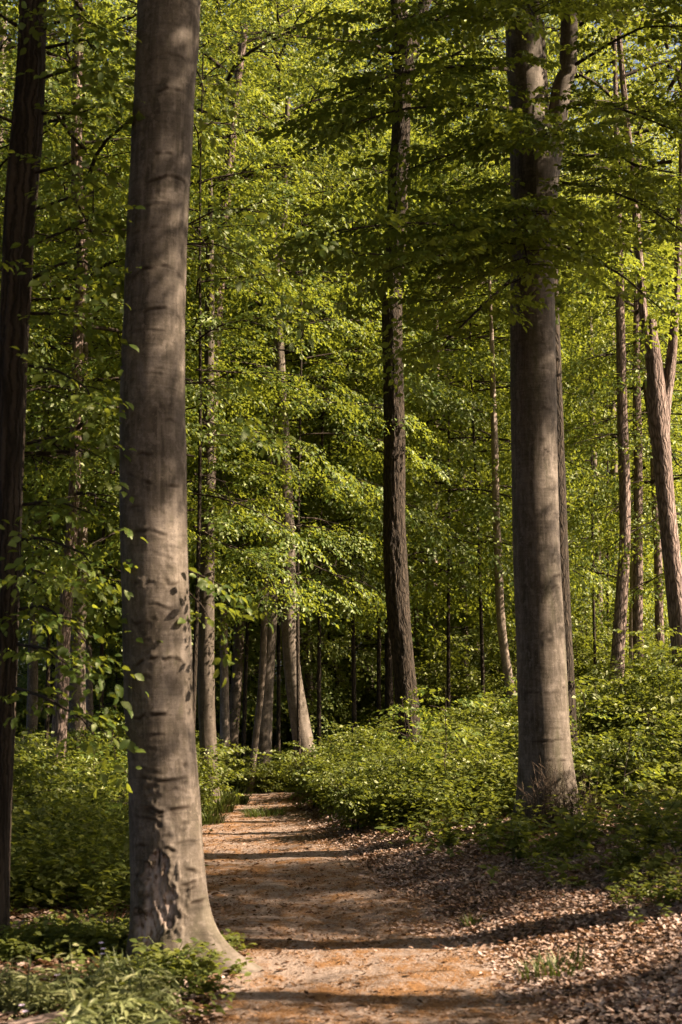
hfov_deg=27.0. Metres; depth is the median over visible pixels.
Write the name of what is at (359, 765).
shrub
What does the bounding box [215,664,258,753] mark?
shrub
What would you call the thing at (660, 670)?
shrub
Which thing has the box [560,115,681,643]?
young beech
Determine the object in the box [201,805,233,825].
grass tuft
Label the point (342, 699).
shrub
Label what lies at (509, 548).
young beech
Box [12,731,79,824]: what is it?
shrub
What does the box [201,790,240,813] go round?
grass tuft
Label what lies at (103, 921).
grass tuft
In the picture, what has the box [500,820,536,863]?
sapling
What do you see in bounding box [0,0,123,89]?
beech tree
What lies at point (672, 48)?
sky
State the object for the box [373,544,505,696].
young beech
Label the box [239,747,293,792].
shrub
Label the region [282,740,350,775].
shrub
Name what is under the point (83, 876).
sapling
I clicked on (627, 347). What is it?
beech tree
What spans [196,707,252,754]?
shrub
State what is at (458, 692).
shrub
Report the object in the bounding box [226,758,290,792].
shrub
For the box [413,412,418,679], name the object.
oak tree
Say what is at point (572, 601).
young beech
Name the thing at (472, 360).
young beech
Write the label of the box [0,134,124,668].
young beech
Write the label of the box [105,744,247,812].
shrub
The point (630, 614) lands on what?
beech tree
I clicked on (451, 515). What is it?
young beech
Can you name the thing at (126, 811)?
shrub
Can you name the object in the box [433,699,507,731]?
shrub
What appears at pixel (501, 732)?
shrub
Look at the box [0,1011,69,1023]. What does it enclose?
log
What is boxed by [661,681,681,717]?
shrub
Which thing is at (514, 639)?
young beech
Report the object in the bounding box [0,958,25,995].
herb plant
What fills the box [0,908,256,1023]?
undergrowth
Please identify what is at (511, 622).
young beech
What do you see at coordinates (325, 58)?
beech tree
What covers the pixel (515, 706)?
shrub
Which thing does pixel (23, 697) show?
shrub
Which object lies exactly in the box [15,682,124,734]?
shrub
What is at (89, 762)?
shrub
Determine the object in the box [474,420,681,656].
young beech
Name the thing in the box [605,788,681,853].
sapling
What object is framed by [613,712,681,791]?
sapling
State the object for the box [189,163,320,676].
beech tree
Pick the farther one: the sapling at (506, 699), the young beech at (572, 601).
the young beech at (572, 601)
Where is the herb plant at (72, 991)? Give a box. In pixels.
[46,942,87,1009]
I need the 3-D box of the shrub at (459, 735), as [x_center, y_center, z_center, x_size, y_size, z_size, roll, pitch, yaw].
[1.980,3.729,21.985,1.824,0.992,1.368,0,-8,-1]
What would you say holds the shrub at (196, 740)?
on the ground
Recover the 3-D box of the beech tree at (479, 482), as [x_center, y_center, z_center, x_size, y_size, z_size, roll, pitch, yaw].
[3.003,-3.484,38.682,9.922,20.038,9.941,0,-8,0]
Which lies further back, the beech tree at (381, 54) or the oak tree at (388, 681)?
the beech tree at (381, 54)
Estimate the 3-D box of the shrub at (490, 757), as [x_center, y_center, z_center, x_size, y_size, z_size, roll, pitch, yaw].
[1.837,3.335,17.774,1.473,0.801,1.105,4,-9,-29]
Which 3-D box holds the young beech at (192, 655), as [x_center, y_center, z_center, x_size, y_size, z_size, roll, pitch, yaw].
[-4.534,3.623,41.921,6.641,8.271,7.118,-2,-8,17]
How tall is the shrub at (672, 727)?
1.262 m
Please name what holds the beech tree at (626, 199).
on the ground
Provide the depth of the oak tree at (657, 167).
68.43 m
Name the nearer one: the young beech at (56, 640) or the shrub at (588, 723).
the shrub at (588, 723)
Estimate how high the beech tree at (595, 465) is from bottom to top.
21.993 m
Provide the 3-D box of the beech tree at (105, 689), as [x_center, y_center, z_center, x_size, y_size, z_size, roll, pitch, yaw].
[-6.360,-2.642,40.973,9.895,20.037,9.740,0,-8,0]
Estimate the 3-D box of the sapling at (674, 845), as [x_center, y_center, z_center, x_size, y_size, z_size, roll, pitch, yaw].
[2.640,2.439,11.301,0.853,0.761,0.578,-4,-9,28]
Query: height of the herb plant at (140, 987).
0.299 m
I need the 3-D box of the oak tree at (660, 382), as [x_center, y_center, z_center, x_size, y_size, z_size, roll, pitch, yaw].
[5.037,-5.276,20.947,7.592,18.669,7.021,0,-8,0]
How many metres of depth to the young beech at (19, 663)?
51.09 m
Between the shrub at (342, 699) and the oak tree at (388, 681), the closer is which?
the oak tree at (388, 681)
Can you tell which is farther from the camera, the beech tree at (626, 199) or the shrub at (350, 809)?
the beech tree at (626, 199)
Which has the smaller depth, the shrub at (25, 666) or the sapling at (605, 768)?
the sapling at (605, 768)
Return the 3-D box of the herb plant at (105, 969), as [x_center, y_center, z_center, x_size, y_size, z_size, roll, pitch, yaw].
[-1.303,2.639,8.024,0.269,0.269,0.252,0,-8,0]
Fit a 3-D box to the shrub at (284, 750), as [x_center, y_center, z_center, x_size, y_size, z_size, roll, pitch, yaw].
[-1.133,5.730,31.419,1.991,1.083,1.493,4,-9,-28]
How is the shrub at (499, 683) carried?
on the ground
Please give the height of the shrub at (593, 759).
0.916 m
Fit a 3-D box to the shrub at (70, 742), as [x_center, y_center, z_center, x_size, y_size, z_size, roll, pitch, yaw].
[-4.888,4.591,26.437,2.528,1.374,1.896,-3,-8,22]
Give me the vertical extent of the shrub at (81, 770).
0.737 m
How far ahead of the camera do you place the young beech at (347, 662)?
40.35 m
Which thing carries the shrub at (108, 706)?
on the ground
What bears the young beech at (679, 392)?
on the ground
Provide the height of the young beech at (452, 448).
17.690 m
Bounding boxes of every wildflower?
[14,1004,36,1019]
[86,942,105,973]
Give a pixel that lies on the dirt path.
(450, 971)
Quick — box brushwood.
[518,755,619,828]
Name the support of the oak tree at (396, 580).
on the ground
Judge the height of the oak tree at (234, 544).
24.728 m
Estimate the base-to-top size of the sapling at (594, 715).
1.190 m
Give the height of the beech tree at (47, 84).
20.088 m
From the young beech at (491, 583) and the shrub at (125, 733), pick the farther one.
the young beech at (491, 583)
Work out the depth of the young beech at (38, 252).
26.09 m
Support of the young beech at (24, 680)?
on the ground
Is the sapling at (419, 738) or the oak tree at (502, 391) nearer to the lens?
the sapling at (419, 738)
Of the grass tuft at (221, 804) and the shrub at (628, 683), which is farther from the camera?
the shrub at (628, 683)
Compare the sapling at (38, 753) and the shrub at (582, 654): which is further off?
the shrub at (582, 654)
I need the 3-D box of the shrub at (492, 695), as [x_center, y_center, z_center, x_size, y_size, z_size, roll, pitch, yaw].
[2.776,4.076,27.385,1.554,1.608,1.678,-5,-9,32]
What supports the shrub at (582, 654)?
on the ground
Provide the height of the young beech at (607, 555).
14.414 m
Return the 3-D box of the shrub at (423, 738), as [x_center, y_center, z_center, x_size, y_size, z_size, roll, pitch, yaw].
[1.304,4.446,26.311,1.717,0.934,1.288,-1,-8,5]
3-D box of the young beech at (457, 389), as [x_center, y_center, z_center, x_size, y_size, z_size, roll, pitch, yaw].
[-0.146,-1.114,29.758,7.557,14.480,7.558,1,-8,-6]
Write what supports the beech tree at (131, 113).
on the ground
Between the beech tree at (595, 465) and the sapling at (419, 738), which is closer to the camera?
the sapling at (419, 738)
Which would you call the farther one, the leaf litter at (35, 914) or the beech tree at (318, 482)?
the beech tree at (318, 482)
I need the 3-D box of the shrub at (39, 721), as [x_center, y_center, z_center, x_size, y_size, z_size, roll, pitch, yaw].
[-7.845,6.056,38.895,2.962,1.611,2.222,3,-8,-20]
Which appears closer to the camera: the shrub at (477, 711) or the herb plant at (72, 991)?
the herb plant at (72, 991)
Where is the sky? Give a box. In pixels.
[6,0,681,687]
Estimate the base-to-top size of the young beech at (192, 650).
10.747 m
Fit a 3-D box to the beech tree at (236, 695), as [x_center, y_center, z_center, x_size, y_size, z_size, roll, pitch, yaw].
[-2.708,-2.893,36.577,9.938,20.044,9.940,0,-8,0]
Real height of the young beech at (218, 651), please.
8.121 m
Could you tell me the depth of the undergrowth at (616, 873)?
14.52 m
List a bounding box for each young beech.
[0,0,202,654]
[0,12,419,727]
[0,39,257,744]
[0,52,118,652]
[0,62,235,753]
[0,95,291,749]
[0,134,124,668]
[2,93,276,654]
[17,496,123,729]
[18,522,118,693]
[19,522,193,720]
[22,112,363,614]
[22,573,124,742]
[28,489,258,697]
[55,526,288,723]
[87,145,428,793]
[92,493,331,747]
[95,578,281,706]
[185,133,510,749]
[185,184,455,794]
[186,131,437,753]
[187,132,489,667]
[188,507,382,751]
[190,38,515,737]
[215,604,346,690]
[216,53,511,734]
[216,539,420,719]
[228,498,457,732]
[257,600,411,699]
[272,522,457,738]
[280,88,615,717]
[285,145,584,643]
[293,82,648,697]
[312,535,495,712]
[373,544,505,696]
[410,553,514,713]
[412,492,628,697]
[413,475,590,674]
[429,464,667,697]
[438,171,681,676]
[454,505,628,629]
[457,213,681,659]
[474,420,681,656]
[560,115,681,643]
[562,224,681,644]
[572,501,671,661]
[579,554,668,639]
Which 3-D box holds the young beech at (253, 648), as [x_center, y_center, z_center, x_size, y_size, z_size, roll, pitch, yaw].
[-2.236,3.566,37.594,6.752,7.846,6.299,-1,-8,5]
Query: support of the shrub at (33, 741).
on the ground
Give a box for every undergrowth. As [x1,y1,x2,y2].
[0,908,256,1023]
[0,956,195,1023]
[10,738,235,915]
[301,699,681,887]
[515,833,681,923]
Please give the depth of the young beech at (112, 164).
35.36 m
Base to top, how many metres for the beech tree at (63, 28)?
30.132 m
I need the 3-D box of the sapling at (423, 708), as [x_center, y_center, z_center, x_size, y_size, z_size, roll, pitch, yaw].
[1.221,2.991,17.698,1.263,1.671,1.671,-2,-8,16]
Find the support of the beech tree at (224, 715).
on the ground
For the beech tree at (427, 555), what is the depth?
40.03 m
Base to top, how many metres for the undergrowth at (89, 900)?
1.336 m
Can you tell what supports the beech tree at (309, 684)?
on the ground
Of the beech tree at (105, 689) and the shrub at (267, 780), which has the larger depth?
the beech tree at (105, 689)
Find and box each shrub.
[11,797,120,853]
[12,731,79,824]
[13,730,101,786]
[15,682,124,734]
[15,696,38,741]
[15,722,125,765]
[16,658,50,739]
[16,665,42,730]
[16,708,104,742]
[16,783,97,832]
[17,771,127,806]
[18,648,96,722]
[22,775,92,787]
[46,766,109,791]
[65,754,125,775]
[78,800,128,837]
[84,731,227,778]
[92,782,126,804]
[94,668,123,738]
[105,729,220,762]
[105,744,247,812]
[115,771,233,793]
[195,710,275,747]
[195,730,265,783]
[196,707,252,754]
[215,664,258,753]
[215,697,287,755]
[219,772,248,792]
[221,749,248,789]
[224,754,295,793]
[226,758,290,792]
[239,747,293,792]
[245,747,294,791]
[256,741,373,808]
[259,761,296,792]
[272,683,333,757]
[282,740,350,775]
[283,648,384,738]
[295,761,414,831]
[299,762,373,777]
[305,766,376,808]
[312,704,384,746]
[323,721,395,768]
[340,627,470,727]
[345,750,398,775]
[351,752,443,799]
[354,775,465,825]
[361,740,488,801]
[365,740,450,761]
[371,710,452,731]
[373,729,442,746]
[374,629,495,724]
[379,748,449,762]
[416,762,498,802]
[419,722,514,759]
[421,710,516,743]
[425,693,514,731]
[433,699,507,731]
[435,746,517,803]
[444,716,517,752]
[447,683,510,719]
[451,643,511,694]
[456,681,599,723]
[457,626,585,706]
[469,617,514,693]
[476,616,604,687]
[476,717,616,759]
[498,675,678,765]
[509,615,627,687]
[517,728,681,801]
[571,603,654,676]
[575,650,634,688]
[576,623,681,748]
[584,622,653,657]
[590,669,635,691]
[591,625,671,694]
[594,621,670,670]
[595,646,671,692]
[597,645,671,725]
[606,686,681,770]
[630,705,680,724]
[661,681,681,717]
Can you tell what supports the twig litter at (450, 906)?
on the ground
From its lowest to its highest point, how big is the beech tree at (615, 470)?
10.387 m
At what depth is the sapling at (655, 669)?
19.98 m
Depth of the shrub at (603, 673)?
28.51 m
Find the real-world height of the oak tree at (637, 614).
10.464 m
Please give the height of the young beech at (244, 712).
15.242 m
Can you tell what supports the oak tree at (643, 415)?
on the ground
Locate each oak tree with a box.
[0,0,297,769]
[1,0,439,746]
[88,125,340,680]
[126,0,637,750]
[324,389,337,718]
[385,601,393,730]
[411,110,631,653]
[412,2,681,688]
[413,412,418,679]
[441,0,681,696]
[468,0,681,676]
[541,21,577,751]
[567,76,681,527]
[580,210,681,557]
[583,172,681,544]
[632,263,643,673]
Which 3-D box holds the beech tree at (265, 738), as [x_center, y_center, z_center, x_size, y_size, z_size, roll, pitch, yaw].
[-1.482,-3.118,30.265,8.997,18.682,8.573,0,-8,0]
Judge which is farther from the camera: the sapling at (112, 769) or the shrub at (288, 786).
the shrub at (288, 786)
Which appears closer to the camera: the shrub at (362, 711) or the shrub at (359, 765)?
the shrub at (359, 765)
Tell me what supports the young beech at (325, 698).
on the ground
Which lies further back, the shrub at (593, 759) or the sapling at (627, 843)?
the shrub at (593, 759)
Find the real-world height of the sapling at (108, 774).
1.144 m
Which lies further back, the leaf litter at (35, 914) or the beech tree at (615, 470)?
the beech tree at (615, 470)
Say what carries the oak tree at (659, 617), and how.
on the ground
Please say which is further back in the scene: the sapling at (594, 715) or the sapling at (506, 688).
the sapling at (506, 688)
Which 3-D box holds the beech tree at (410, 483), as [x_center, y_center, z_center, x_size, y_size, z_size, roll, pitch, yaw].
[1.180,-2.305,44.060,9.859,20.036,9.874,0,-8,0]
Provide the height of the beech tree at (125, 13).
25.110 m
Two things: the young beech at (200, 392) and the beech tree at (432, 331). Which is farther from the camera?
the beech tree at (432, 331)
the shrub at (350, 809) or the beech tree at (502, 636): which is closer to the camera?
the shrub at (350, 809)
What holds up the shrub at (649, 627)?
on the ground
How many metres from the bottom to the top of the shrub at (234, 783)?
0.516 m
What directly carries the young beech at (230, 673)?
on the ground
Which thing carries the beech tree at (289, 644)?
on the ground
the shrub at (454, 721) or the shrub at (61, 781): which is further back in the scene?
the shrub at (454, 721)
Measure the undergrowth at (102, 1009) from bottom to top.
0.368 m
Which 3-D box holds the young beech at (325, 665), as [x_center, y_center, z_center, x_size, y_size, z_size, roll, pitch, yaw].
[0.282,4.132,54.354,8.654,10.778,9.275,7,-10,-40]
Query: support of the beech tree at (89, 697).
on the ground
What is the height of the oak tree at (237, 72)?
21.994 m
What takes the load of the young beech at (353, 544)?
on the ground
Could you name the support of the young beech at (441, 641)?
on the ground
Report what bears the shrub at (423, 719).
on the ground
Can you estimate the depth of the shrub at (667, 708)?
18.47 m
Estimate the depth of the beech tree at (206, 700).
23.62 m
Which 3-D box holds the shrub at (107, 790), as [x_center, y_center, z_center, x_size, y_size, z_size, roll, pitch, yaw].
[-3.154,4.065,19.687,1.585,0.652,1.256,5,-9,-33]
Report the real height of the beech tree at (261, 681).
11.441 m
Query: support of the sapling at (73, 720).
on the ground
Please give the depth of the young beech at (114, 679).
37.29 m
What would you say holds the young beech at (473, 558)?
on the ground
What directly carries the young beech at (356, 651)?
on the ground
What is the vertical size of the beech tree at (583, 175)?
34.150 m
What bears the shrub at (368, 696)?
on the ground
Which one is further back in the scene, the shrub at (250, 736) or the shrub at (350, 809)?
the shrub at (250, 736)
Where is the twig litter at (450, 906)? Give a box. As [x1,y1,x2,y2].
[12,793,677,1017]
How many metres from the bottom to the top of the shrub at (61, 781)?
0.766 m
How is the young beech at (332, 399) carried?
on the ground
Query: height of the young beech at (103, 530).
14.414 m
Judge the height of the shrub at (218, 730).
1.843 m
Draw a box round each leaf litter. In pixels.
[0,856,245,1023]
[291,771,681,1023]
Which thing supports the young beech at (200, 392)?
on the ground
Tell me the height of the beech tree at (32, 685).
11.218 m
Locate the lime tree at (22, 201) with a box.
[0,0,162,938]
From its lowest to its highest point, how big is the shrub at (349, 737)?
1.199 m
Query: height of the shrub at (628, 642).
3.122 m
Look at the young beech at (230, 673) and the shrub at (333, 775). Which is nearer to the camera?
the shrub at (333, 775)
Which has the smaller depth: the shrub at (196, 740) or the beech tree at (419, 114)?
the shrub at (196, 740)
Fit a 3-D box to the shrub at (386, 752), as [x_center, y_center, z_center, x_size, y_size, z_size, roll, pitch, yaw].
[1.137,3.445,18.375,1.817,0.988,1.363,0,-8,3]
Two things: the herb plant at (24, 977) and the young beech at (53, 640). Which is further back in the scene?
the young beech at (53, 640)
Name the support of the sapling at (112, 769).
on the ground
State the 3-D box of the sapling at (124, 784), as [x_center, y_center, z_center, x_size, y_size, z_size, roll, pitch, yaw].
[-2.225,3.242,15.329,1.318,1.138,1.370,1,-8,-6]
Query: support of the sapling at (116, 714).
on the ground
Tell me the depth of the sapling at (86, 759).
20.03 m
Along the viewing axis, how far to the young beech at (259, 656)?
52.43 m
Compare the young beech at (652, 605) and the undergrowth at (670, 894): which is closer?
the undergrowth at (670, 894)
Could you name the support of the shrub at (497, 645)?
on the ground
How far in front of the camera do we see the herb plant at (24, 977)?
7.71 m
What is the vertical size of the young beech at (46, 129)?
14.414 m
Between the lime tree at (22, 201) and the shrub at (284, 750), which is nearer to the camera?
the lime tree at (22, 201)
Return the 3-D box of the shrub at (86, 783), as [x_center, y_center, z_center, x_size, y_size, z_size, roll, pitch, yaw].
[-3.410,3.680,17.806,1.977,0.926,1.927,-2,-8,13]
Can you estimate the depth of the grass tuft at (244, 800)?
23.93 m
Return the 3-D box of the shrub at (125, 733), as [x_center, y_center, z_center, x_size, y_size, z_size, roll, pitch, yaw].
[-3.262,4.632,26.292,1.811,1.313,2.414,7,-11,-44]
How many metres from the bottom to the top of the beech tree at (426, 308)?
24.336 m
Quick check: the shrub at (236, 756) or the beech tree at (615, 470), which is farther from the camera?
the beech tree at (615, 470)
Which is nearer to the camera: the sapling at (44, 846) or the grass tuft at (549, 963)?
the grass tuft at (549, 963)
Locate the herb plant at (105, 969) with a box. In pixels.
[87,954,131,989]
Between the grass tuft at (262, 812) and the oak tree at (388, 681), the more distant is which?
the oak tree at (388, 681)
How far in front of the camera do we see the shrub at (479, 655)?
41.09 m
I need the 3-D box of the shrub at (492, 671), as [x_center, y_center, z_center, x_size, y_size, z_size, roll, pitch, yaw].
[5.447,4.369,38.013,3.633,3.480,3.363,4,-9,-29]
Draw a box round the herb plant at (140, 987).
[122,959,165,1006]
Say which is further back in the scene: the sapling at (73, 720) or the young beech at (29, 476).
the young beech at (29, 476)
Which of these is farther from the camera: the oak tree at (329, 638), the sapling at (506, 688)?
the oak tree at (329, 638)
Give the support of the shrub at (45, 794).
on the ground
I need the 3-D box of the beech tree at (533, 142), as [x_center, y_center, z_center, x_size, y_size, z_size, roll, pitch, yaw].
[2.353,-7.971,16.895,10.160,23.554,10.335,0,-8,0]
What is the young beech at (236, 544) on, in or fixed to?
on the ground
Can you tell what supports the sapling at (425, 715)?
on the ground
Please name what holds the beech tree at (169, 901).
on the ground
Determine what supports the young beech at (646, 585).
on the ground
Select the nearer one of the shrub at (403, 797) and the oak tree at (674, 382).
the shrub at (403, 797)
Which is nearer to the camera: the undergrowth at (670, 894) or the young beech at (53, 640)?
the undergrowth at (670, 894)
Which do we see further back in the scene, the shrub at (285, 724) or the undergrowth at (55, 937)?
the shrub at (285, 724)
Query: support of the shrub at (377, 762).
on the ground
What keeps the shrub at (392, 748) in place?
on the ground
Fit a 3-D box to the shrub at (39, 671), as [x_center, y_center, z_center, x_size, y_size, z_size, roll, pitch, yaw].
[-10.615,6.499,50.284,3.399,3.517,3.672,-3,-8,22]
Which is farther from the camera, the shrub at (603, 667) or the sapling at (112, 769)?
the shrub at (603, 667)
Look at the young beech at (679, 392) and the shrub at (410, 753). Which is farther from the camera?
the young beech at (679, 392)
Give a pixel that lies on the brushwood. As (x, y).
(548, 797)
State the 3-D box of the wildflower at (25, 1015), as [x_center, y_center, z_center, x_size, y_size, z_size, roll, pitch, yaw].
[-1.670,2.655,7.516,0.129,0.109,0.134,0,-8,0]
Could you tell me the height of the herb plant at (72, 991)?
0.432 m
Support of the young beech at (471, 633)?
on the ground
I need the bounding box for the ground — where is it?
[0,724,681,1023]
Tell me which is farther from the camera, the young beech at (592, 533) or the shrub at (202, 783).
the young beech at (592, 533)
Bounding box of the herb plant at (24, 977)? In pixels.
[10,949,56,1003]
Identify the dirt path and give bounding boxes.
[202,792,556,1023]
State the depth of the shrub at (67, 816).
14.78 m
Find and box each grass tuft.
[76,906,129,932]
[81,948,206,992]
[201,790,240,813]
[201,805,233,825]
[220,788,257,804]
[239,803,287,817]
[459,913,485,928]
[509,938,593,983]
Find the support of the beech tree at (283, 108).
on the ground
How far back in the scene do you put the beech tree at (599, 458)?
61.97 m
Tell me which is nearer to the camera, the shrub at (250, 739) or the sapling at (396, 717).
the sapling at (396, 717)
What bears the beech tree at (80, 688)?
on the ground
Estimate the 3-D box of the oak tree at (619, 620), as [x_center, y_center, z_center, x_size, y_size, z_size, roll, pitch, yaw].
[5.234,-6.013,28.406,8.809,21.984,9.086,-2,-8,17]
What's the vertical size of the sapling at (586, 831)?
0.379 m
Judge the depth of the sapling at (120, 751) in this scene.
21.72 m
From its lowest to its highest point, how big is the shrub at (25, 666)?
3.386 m
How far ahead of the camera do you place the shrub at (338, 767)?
22.74 m
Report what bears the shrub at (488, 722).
on the ground
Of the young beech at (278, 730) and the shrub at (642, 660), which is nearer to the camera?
the shrub at (642, 660)
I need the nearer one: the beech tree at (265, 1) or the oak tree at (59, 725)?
the oak tree at (59, 725)
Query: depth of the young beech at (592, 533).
34.32 m
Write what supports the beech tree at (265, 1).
on the ground
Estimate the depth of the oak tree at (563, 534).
18.56 m
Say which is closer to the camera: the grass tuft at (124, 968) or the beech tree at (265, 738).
the grass tuft at (124, 968)
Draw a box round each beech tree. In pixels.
[0,0,74,292]
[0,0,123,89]
[0,0,244,470]
[0,0,309,742]
[1,0,209,434]
[6,0,387,470]
[25,68,287,707]
[26,281,45,746]
[46,23,428,758]
[47,0,505,745]
[59,0,473,792]
[68,236,88,757]
[85,533,93,738]
[119,0,351,973]
[185,163,319,802]
[188,0,424,750]
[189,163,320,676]
[195,0,603,716]
[220,372,229,759]
[221,0,667,660]
[234,140,446,715]
[247,259,279,793]
[253,0,681,824]
[257,93,503,560]
[271,227,314,794]
[287,122,509,720]
[291,28,629,699]
[298,377,314,743]
[315,109,566,685]
[328,113,508,642]
[345,0,681,641]
[439,9,681,656]
[481,258,681,559]
[488,279,515,698]
[489,7,681,638]
[503,100,681,647]
[609,385,618,615]
[628,422,633,684]
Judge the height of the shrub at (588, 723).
1.537 m
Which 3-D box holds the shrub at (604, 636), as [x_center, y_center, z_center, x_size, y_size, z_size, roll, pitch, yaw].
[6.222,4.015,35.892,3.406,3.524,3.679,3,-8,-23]
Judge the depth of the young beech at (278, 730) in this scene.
33.70 m
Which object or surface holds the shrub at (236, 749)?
on the ground
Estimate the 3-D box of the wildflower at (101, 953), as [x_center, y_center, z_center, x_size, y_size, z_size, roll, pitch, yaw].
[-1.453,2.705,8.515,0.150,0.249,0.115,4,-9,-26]
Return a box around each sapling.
[13,840,55,887]
[15,746,56,787]
[48,846,128,894]
[66,750,125,787]
[67,708,124,762]
[71,705,124,762]
[75,755,127,817]
[88,738,126,777]
[89,760,127,832]
[93,760,127,804]
[348,696,454,763]
[371,685,462,756]
[389,685,493,801]
[409,734,445,747]
[460,690,515,726]
[484,676,517,752]
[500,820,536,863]
[546,812,616,851]
[569,705,611,779]
[575,726,678,817]
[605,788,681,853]
[607,825,668,863]
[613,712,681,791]
[626,780,681,864]
[636,655,675,690]
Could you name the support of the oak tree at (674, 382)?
on the ground
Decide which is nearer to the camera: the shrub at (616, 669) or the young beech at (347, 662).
the shrub at (616, 669)
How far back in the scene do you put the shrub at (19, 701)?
37.63 m
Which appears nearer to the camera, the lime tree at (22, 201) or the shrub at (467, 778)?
the lime tree at (22, 201)
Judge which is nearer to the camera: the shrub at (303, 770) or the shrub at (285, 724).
the shrub at (303, 770)

